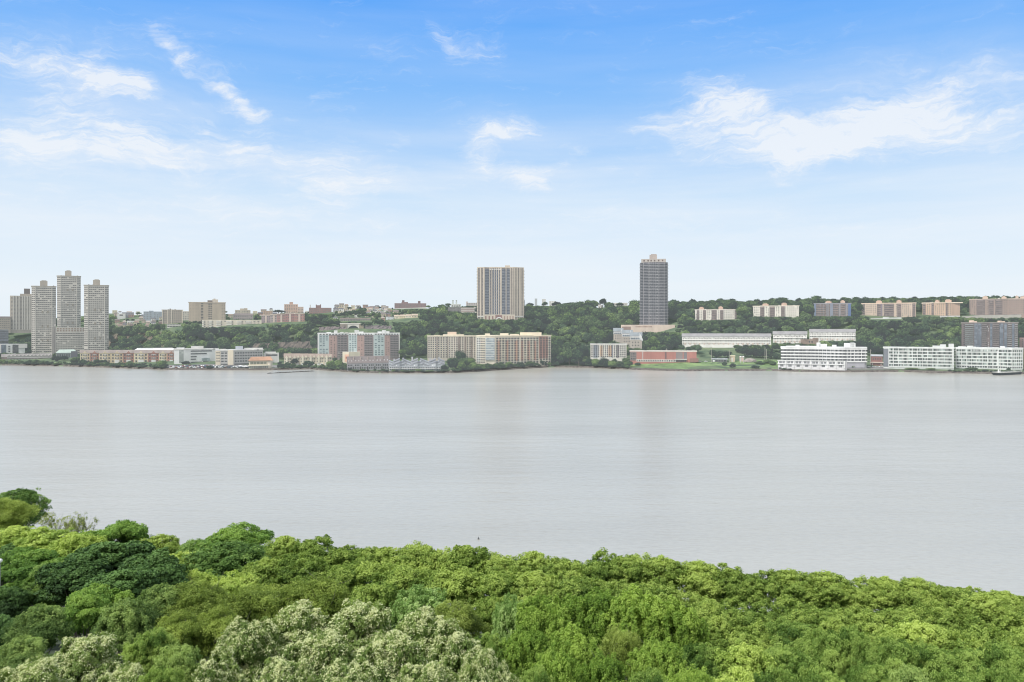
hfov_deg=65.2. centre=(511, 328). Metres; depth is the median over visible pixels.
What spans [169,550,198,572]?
park tree
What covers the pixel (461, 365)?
bank tree
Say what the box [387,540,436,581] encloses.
park tree
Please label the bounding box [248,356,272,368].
restaurant
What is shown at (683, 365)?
meadow
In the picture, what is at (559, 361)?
bank tree
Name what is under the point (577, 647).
park tree
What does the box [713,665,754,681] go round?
park tree
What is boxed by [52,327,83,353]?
residential block
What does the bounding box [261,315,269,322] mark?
brick house
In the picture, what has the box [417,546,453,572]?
park tree
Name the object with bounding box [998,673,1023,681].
park tree
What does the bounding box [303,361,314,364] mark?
bank tree
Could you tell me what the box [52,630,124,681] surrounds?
flowering tree
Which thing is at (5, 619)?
park tree
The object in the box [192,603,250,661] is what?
park tree
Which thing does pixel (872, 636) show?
park tree
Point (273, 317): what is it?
brick house
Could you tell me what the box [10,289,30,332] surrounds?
residential tower
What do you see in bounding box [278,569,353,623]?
park tree
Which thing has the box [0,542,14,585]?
park tree
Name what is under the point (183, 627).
park tree
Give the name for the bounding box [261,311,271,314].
apartment block
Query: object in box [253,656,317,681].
flowering tree
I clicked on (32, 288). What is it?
window
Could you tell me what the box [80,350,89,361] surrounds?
townhouse
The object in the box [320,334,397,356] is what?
window
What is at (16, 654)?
park tree
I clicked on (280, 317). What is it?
brick house
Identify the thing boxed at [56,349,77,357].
pavilion
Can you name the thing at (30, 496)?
park tree
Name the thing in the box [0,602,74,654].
park tree
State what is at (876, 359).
brick house
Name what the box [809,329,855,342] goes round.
terraced row
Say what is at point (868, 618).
park tree
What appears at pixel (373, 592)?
park tree
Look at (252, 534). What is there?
park tree
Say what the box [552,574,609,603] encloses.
park tree
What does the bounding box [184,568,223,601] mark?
park tree
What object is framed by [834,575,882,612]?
park tree
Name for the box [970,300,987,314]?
window
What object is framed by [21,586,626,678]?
park ground
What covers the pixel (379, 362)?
townhouse
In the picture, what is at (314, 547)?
park tree
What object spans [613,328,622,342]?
gabled house
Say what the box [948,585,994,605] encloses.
park tree
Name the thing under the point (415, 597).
park tree
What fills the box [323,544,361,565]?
park tree
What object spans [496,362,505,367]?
bank tree
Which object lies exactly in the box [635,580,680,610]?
park tree
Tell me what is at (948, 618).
park tree
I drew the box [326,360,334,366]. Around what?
bank tree
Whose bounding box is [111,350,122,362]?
townhouse
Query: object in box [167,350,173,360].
townhouse
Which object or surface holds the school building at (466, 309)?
on the hillside terrain at (703, 355)
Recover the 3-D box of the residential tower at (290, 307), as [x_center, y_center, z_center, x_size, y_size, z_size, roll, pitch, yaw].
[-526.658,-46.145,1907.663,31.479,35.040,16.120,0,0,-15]
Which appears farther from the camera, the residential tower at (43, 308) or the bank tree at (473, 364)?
the residential tower at (43, 308)
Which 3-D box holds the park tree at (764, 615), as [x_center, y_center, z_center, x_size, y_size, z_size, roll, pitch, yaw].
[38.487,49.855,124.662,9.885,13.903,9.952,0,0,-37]
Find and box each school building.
[235,308,249,312]
[309,304,330,313]
[394,300,425,308]
[461,307,476,312]
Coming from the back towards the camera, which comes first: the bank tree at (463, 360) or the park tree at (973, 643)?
the bank tree at (463, 360)
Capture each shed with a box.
[340,317,370,320]
[712,358,727,361]
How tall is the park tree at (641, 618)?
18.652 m
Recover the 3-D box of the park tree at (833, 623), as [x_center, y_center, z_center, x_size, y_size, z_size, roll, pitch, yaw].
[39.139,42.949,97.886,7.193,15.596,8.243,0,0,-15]
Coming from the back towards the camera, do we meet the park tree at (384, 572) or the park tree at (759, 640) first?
the park tree at (384, 572)
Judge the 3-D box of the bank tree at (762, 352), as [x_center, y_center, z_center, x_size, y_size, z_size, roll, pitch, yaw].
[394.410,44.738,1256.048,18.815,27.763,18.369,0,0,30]
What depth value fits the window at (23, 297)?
1764.79 m
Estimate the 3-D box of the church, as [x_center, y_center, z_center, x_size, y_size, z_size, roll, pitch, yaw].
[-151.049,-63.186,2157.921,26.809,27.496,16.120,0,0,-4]
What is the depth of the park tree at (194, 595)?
104.60 m
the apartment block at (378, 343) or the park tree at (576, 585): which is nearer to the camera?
the park tree at (576, 585)
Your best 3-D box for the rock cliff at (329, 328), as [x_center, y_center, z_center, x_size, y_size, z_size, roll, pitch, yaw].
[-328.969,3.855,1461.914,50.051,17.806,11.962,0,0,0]
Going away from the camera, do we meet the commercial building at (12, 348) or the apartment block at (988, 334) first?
the apartment block at (988, 334)
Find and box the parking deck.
[167,324,180,327]
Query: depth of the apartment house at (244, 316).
1700.96 m
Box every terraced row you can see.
[1,353,51,358]
[682,333,770,347]
[773,331,806,343]
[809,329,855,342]
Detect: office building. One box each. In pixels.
[173,346,218,363]
[215,346,263,364]
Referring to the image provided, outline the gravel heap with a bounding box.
[744,358,755,361]
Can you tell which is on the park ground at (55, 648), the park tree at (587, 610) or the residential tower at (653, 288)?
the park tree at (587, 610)
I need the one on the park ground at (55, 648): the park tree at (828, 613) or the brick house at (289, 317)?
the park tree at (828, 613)
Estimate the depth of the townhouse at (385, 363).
1123.32 m
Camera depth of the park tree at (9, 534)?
173.99 m
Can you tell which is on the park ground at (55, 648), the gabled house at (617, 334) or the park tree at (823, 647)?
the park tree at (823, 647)
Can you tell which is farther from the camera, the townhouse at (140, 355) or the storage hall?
the storage hall
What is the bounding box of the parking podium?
[621,325,674,332]
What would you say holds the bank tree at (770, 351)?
on the hillside terrain at (703, 355)
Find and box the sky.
[0,0,1023,317]
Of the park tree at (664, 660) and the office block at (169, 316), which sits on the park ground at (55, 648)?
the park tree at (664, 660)
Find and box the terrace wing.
[777,360,846,369]
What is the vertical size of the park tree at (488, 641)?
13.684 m
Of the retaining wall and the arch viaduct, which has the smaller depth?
the retaining wall
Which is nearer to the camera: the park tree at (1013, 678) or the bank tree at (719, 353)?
the park tree at (1013, 678)
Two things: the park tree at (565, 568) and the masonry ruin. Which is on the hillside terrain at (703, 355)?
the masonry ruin
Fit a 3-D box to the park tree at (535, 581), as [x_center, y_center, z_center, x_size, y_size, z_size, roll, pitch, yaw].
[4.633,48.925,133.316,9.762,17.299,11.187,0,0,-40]
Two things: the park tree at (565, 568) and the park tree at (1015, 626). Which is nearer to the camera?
the park tree at (1015, 626)
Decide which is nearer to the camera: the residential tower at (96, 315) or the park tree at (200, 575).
the park tree at (200, 575)
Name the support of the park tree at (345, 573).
on the park ground at (55, 648)
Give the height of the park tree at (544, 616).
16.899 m
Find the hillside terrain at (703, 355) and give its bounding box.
[0,308,1023,372]
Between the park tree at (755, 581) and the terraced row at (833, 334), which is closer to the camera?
the park tree at (755, 581)
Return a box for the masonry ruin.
[800,338,817,344]
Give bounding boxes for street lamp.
[0,559,2,585]
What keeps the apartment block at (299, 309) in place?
on the hillside terrain at (703, 355)
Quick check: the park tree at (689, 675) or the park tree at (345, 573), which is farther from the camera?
the park tree at (345, 573)
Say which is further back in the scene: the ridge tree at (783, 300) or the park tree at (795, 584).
the ridge tree at (783, 300)
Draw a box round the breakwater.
[267,370,311,373]
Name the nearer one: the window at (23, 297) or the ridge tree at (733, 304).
the ridge tree at (733, 304)
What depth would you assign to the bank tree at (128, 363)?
1207.91 m
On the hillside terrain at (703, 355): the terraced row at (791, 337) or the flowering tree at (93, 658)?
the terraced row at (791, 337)
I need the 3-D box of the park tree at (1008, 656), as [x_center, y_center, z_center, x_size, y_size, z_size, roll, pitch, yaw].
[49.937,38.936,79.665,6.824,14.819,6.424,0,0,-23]
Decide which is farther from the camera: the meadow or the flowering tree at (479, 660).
the meadow
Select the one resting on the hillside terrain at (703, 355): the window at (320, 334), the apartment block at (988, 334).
the apartment block at (988, 334)
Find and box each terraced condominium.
[389,358,399,370]
[399,358,406,369]
[407,357,417,370]
[418,358,424,369]
[425,358,435,370]
[435,357,444,369]
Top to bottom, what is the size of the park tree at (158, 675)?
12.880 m
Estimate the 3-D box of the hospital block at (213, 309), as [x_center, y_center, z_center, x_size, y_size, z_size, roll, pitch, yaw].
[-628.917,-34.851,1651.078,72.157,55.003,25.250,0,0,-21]
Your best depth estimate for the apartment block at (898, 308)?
1492.54 m
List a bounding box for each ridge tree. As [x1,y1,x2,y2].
[421,309,430,314]
[599,298,606,303]
[690,301,699,308]
[705,300,713,305]
[729,301,737,308]
[779,298,788,303]
[812,298,821,304]
[857,298,868,303]
[961,299,968,305]
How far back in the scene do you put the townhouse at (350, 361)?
1113.99 m
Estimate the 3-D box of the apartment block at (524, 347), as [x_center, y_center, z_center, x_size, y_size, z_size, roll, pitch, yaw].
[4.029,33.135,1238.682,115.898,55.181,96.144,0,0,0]
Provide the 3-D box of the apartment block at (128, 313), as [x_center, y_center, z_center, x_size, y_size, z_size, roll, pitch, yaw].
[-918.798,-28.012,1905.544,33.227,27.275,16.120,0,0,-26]
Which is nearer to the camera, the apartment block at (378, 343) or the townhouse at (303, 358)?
the townhouse at (303, 358)
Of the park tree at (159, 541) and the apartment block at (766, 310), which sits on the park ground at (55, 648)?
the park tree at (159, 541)
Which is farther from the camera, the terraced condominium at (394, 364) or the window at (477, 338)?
the window at (477, 338)
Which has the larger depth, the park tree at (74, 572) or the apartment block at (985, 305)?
the apartment block at (985, 305)
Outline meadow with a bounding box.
[630,360,777,368]
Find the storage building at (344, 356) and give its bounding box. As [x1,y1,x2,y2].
[342,352,359,362]
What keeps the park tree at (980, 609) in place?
on the park ground at (55, 648)
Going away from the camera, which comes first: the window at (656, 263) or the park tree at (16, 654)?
the park tree at (16, 654)
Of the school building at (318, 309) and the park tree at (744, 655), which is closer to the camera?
the park tree at (744, 655)
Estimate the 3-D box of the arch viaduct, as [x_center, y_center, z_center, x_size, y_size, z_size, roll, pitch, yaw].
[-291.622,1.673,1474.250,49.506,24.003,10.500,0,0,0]
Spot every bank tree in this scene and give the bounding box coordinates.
[50,355,60,360]
[125,361,132,365]
[156,360,167,367]
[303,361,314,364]
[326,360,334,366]
[333,359,341,366]
[440,364,448,369]
[447,359,458,367]
[454,351,465,357]
[456,362,466,370]
[459,358,468,363]
[468,362,477,369]
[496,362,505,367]
[551,345,562,355]
[554,354,565,362]
[572,349,582,365]
[580,345,589,356]
[591,358,599,364]
[598,357,608,366]
[608,360,616,367]
[642,331,648,342]
[708,349,716,357]
[714,351,724,357]
[722,351,732,357]
[735,345,742,351]
[739,347,752,356]
[749,348,758,356]
[757,349,767,357]
[767,348,775,358]
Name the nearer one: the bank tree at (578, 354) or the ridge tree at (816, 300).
the bank tree at (578, 354)
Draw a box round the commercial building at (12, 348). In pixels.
[0,344,26,353]
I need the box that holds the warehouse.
[629,350,697,363]
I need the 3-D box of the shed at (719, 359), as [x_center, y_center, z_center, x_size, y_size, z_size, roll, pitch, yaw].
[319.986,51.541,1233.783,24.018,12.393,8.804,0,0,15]
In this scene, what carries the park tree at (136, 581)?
on the park ground at (55, 648)
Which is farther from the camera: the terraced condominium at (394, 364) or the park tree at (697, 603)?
the terraced condominium at (394, 364)
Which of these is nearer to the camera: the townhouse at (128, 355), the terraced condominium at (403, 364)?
the terraced condominium at (403, 364)
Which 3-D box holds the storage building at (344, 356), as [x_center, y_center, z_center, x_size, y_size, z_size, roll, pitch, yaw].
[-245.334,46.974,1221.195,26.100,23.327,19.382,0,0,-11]
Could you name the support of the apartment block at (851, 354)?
on the hillside terrain at (703, 355)
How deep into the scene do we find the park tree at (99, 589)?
106.77 m
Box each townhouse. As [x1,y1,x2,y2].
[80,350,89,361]
[90,350,98,361]
[99,350,110,362]
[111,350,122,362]
[123,350,133,362]
[134,350,147,362]
[148,350,158,361]
[159,350,166,360]
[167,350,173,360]
[284,353,291,363]
[292,353,299,364]
[300,353,307,364]
[308,354,315,364]
[316,354,323,365]
[324,354,331,364]
[347,356,353,370]
[354,356,360,368]
[361,356,367,369]
[368,356,375,369]
[375,356,382,369]
[382,356,389,369]
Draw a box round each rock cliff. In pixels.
[252,341,317,355]
[319,326,345,330]
[365,325,391,329]
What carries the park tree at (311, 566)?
on the park ground at (55, 648)
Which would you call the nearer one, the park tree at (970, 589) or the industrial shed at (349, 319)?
the park tree at (970, 589)
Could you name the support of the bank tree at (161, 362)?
on the hillside terrain at (703, 355)
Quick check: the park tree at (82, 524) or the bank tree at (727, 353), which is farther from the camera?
the bank tree at (727, 353)
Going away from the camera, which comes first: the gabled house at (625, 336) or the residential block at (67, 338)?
the gabled house at (625, 336)
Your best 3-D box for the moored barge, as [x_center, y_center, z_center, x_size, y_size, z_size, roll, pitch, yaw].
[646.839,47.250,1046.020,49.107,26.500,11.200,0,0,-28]
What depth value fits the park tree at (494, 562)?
151.12 m
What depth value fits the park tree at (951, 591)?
138.79 m
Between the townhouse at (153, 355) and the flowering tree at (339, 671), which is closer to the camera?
the flowering tree at (339, 671)
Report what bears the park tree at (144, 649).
on the park ground at (55, 648)
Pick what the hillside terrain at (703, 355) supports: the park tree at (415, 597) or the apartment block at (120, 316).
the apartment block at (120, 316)
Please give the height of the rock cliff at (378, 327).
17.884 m
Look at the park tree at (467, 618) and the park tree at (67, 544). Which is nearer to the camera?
the park tree at (467, 618)
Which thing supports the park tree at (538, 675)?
on the park ground at (55, 648)
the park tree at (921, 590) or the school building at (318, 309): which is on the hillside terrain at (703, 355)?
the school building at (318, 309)
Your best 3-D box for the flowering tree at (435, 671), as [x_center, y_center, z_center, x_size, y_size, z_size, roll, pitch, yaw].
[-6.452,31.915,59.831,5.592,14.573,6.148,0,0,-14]
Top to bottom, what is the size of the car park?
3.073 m
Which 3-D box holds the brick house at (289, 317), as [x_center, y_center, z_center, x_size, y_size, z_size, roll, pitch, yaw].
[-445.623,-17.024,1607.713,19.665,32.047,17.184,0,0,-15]
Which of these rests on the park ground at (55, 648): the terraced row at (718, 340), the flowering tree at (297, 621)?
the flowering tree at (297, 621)
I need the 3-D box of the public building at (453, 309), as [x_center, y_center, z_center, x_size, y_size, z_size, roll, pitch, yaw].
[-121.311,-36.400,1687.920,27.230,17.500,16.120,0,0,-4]
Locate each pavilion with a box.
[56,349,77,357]
[483,314,514,319]
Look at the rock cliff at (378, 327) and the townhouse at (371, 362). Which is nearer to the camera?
the townhouse at (371, 362)
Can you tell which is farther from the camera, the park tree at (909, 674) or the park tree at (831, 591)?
the park tree at (831, 591)
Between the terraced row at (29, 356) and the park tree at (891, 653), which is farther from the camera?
the terraced row at (29, 356)
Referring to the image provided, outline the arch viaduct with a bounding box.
[340,323,364,328]
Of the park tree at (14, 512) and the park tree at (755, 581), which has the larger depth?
the park tree at (14, 512)
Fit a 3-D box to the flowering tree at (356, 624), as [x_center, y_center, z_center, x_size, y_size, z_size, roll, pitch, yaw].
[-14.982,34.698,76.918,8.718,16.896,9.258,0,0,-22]
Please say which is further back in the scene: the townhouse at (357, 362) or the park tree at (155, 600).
the townhouse at (357, 362)
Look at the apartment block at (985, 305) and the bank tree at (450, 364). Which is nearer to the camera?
the bank tree at (450, 364)
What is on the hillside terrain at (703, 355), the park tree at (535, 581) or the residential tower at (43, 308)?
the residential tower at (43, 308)
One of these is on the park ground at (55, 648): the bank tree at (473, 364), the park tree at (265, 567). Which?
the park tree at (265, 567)
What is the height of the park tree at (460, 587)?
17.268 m
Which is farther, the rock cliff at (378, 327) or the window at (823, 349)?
the rock cliff at (378, 327)
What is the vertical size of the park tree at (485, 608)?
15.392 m
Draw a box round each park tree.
[0,487,52,528]
[0,496,40,528]
[0,525,43,581]
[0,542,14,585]
[0,546,64,605]
[0,585,34,617]
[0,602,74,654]
[0,613,13,651]
[0,634,53,680]
[12,525,77,549]
[20,560,64,618]
[31,550,116,636]
[35,511,81,534]
[47,530,108,556]
[56,588,109,640]
[63,582,137,635]
[65,539,156,632]
[67,511,97,532]
[78,519,154,542]
[82,567,160,655]
[88,597,158,654]
[112,546,188,588]
[118,627,179,681]
[137,582,182,626]
[137,665,184,681]
[142,533,182,553]
[151,607,210,660]
[151,642,202,681]
[160,572,235,622]
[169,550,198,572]
[175,535,233,568]
[181,539,271,578]
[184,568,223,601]
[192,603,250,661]
[193,521,274,554]
[212,569,261,596]
[221,583,290,629]
[241,556,292,587]
[263,535,304,559]
[273,552,331,589]
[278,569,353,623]
[282,534,341,569]
[317,560,374,594]
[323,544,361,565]
[337,582,399,625]
[351,560,419,599]
[355,546,404,569]
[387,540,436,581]
[389,583,448,627]
[393,566,453,602]
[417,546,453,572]
[428,563,485,609]
[433,598,492,637]
[443,544,490,574]
[470,568,527,602]
[470,593,508,638]
[473,551,523,575]
[473,631,516,669]
[491,591,522,641]
[497,625,552,678]
[505,550,559,576]
[510,570,562,604]
[515,590,574,646]
[519,664,554,681]
[529,646,588,681]
[537,556,586,583]
[539,621,603,676]
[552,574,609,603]
[561,586,618,647]
[576,547,629,583]
[576,650,626,681]
[598,583,673,648]
[598,625,641,681]
[600,579,644,600]
[607,552,661,583]
[620,666,667,681]
[625,636,689,679]
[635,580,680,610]
[638,554,689,597]
[656,594,709,657]
[665,663,715,681]
[667,591,724,626]
[672,559,724,602]
[676,642,733,679]
[697,615,743,651]
[699,595,748,626]
[704,562,753,608]
[712,638,776,681]
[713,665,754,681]
[725,619,771,652]
[732,598,788,635]
[735,569,780,611]
[753,665,802,681]
[761,639,815,681]
[762,568,822,608]
[765,615,816,651]
[773,593,823,626]
[798,627,850,679]
[798,660,844,681]
[801,569,856,611]
[802,607,862,629]
[808,615,853,639]
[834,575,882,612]
[837,605,890,633]
[838,623,876,677]
[839,657,895,681]
[859,631,900,648]
[862,576,913,611]
[864,634,920,680]
[875,606,936,627]
[879,616,952,653]
[887,576,949,611]
[887,662,931,681]
[905,637,961,681]
[909,599,968,637]
[921,625,992,654]
[928,668,973,681]
[937,584,972,608]
[945,638,999,677]
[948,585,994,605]
[951,592,1022,635]
[961,624,1023,652]
[965,664,1012,681]
[983,639,1023,678]
[986,614,1023,633]
[989,589,1023,614]
[993,625,1023,652]
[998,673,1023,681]
[1015,596,1023,611]
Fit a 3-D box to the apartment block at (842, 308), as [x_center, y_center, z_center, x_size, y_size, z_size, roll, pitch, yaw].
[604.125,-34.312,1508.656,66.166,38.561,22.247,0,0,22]
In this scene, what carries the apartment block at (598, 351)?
on the hillside terrain at (703, 355)
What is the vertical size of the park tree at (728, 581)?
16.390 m
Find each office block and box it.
[0,329,7,343]
[143,311,161,321]
[162,309,182,323]
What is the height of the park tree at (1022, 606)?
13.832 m
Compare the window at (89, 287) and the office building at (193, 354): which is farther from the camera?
the window at (89, 287)
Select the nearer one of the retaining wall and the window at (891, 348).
the window at (891, 348)
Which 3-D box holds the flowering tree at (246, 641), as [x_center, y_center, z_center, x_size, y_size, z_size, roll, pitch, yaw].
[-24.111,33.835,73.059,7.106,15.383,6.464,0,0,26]
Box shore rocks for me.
[0,363,1023,373]
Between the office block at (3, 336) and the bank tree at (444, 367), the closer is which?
the bank tree at (444, 367)
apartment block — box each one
[117,313,124,318]
[118,311,133,317]
[183,311,188,319]
[202,320,260,327]
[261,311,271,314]
[297,307,302,312]
[317,330,399,360]
[427,332,475,361]
[466,301,476,305]
[476,332,551,365]
[590,343,626,361]
[695,306,736,320]
[753,303,799,316]
[780,343,866,367]
[813,300,851,316]
[861,300,916,316]
[883,344,954,369]
[921,299,962,315]
[954,346,1022,370]
[961,320,1018,347]
[969,295,1023,317]
[1019,338,1023,347]
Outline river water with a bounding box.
[0,365,1023,611]
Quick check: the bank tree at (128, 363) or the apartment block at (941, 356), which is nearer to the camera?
the apartment block at (941, 356)
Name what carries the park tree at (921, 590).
on the park ground at (55, 648)
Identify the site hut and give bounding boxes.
[730,355,734,361]
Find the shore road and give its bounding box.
[847,366,889,369]
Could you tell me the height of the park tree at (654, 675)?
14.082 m
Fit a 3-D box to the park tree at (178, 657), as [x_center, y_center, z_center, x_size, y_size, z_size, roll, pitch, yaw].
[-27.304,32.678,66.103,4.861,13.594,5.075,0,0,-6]
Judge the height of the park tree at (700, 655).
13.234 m
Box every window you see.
[23,297,28,328]
[32,288,50,351]
[56,333,83,352]
[57,277,75,326]
[84,287,103,349]
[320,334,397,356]
[428,337,474,357]
[477,338,537,363]
[490,271,522,314]
[641,263,666,324]
[683,338,769,343]
[819,349,865,360]
[889,348,951,366]
[957,349,1021,367]
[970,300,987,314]
[982,324,1016,346]
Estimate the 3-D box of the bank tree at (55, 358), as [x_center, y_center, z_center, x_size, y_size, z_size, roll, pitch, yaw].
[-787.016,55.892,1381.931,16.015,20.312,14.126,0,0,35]
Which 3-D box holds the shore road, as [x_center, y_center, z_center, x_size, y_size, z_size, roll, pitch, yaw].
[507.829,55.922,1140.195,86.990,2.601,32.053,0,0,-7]
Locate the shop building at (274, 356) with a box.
[263,352,278,362]
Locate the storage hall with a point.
(154, 349)
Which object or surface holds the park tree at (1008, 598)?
on the park ground at (55, 648)
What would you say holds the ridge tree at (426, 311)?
on the hillside terrain at (703, 355)
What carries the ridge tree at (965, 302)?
on the hillside terrain at (703, 355)
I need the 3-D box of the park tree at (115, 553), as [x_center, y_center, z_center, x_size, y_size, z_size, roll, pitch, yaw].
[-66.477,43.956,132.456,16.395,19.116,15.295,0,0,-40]
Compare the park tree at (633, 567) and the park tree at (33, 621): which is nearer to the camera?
the park tree at (33, 621)
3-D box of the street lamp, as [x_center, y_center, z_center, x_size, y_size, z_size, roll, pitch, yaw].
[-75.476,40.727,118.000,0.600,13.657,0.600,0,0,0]
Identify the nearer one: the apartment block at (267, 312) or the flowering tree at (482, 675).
the flowering tree at (482, 675)
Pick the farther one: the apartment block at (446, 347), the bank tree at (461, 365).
the apartment block at (446, 347)
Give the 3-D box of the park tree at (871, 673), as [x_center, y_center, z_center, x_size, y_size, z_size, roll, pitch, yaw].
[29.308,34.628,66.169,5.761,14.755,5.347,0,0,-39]
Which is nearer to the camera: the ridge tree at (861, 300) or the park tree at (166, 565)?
the park tree at (166, 565)
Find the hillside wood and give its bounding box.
[0,296,1023,370]
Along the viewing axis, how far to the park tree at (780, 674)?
66.08 m
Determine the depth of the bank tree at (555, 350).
1268.95 m
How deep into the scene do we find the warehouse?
1225.77 m
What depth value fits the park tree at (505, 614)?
99.13 m
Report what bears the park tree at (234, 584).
on the park ground at (55, 648)
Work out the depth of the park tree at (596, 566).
146.68 m
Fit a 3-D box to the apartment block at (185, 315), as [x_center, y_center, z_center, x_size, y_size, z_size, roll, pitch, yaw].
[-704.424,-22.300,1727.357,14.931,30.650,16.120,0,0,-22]
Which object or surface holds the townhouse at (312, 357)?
on the hillside terrain at (703, 355)
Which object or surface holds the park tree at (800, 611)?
on the park ground at (55, 648)
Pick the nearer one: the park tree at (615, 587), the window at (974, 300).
the park tree at (615, 587)
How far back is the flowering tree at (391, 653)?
66.16 m
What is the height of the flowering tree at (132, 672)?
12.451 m
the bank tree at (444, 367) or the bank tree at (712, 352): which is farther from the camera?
the bank tree at (712, 352)
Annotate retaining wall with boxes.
[962,315,1020,318]
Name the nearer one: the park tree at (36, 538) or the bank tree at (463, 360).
the park tree at (36, 538)
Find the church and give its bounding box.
[451,300,460,306]
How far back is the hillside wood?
1456.27 m
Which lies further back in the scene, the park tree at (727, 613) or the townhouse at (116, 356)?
the townhouse at (116, 356)
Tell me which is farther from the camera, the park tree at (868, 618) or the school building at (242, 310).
the school building at (242, 310)
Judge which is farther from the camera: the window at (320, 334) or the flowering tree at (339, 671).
the window at (320, 334)
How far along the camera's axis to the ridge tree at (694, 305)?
1591.34 m
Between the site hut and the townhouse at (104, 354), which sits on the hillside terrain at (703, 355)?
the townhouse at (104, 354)
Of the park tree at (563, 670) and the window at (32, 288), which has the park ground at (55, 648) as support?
the park tree at (563, 670)
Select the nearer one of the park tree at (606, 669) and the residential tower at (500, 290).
the park tree at (606, 669)
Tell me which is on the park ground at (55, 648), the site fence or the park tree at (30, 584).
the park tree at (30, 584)
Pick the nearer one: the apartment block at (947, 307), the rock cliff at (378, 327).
the rock cliff at (378, 327)
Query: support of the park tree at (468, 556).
on the park ground at (55, 648)
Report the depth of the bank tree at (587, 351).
1280.42 m
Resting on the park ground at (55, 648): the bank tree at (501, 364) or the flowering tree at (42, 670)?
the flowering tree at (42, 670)
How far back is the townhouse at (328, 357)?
1239.88 m
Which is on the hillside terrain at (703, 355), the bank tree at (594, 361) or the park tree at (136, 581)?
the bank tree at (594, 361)
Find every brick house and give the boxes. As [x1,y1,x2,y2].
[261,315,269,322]
[270,314,276,322]
[277,313,284,321]
[285,312,293,321]
[294,313,304,321]
[870,354,882,365]
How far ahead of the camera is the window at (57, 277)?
1778.64 m
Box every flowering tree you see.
[0,654,75,681]
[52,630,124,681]
[95,661,146,681]
[191,645,247,681]
[216,616,288,681]
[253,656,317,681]
[260,599,328,651]
[279,627,356,681]
[316,658,379,681]
[318,598,395,654]
[348,629,429,681]
[385,605,449,654]
[396,659,457,681]
[421,618,485,674]
[457,645,499,681]
[464,668,489,681]
[488,660,519,681]
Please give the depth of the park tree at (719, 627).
102.85 m
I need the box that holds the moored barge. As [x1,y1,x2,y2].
[992,355,1021,374]
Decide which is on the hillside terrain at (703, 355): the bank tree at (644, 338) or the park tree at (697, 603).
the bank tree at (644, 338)
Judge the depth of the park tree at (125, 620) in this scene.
90.69 m
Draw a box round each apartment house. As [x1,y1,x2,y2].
[0,316,10,332]
[233,313,252,319]
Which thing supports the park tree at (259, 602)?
on the park ground at (55, 648)
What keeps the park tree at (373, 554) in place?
on the park ground at (55, 648)
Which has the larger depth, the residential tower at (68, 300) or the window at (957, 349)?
the residential tower at (68, 300)
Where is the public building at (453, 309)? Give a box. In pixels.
[448,307,460,311]
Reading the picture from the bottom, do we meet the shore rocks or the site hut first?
the shore rocks
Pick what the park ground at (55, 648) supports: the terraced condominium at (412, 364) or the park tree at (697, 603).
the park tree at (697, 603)
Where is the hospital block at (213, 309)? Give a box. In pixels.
[188,299,225,321]
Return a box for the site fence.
[871,317,900,318]
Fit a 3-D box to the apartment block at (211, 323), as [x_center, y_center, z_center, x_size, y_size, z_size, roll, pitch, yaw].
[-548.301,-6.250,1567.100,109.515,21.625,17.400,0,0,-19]
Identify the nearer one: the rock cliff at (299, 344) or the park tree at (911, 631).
the park tree at (911, 631)
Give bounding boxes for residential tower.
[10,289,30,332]
[31,280,55,352]
[57,270,80,326]
[84,279,108,349]
[284,302,297,312]
[477,265,524,319]
[639,254,667,324]
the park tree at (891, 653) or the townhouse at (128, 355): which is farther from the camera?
the townhouse at (128, 355)
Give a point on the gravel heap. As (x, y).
(749, 360)
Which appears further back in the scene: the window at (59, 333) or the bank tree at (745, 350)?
the window at (59, 333)
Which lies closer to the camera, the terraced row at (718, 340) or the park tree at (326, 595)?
the park tree at (326, 595)
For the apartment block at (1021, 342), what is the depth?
1304.27 m
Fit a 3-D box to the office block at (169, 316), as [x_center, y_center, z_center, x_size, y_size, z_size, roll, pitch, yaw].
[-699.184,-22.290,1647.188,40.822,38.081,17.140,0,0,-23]
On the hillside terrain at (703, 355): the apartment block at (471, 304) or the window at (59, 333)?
the apartment block at (471, 304)
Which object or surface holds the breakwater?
in the river water
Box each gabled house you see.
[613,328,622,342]
[622,330,632,347]
[630,332,642,348]
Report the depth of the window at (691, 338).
1358.25 m
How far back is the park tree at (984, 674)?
66.03 m
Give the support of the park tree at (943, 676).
on the park ground at (55, 648)
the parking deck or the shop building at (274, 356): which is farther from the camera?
the parking deck
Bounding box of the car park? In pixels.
[167,364,277,367]
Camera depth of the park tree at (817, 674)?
66.03 m
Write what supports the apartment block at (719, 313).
on the hillside terrain at (703, 355)
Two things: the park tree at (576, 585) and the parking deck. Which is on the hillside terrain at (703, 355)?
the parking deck
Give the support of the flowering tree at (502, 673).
on the park ground at (55, 648)
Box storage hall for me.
[135,348,173,349]
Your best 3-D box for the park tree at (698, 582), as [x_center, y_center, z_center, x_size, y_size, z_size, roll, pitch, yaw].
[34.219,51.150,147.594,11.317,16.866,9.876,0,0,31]
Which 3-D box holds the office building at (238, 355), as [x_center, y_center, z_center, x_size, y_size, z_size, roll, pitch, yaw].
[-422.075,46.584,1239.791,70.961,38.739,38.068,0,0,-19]
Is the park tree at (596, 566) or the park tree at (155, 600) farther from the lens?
the park tree at (596, 566)
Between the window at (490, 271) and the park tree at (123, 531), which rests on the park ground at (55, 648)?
the park tree at (123, 531)
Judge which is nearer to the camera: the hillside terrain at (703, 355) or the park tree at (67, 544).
the park tree at (67, 544)

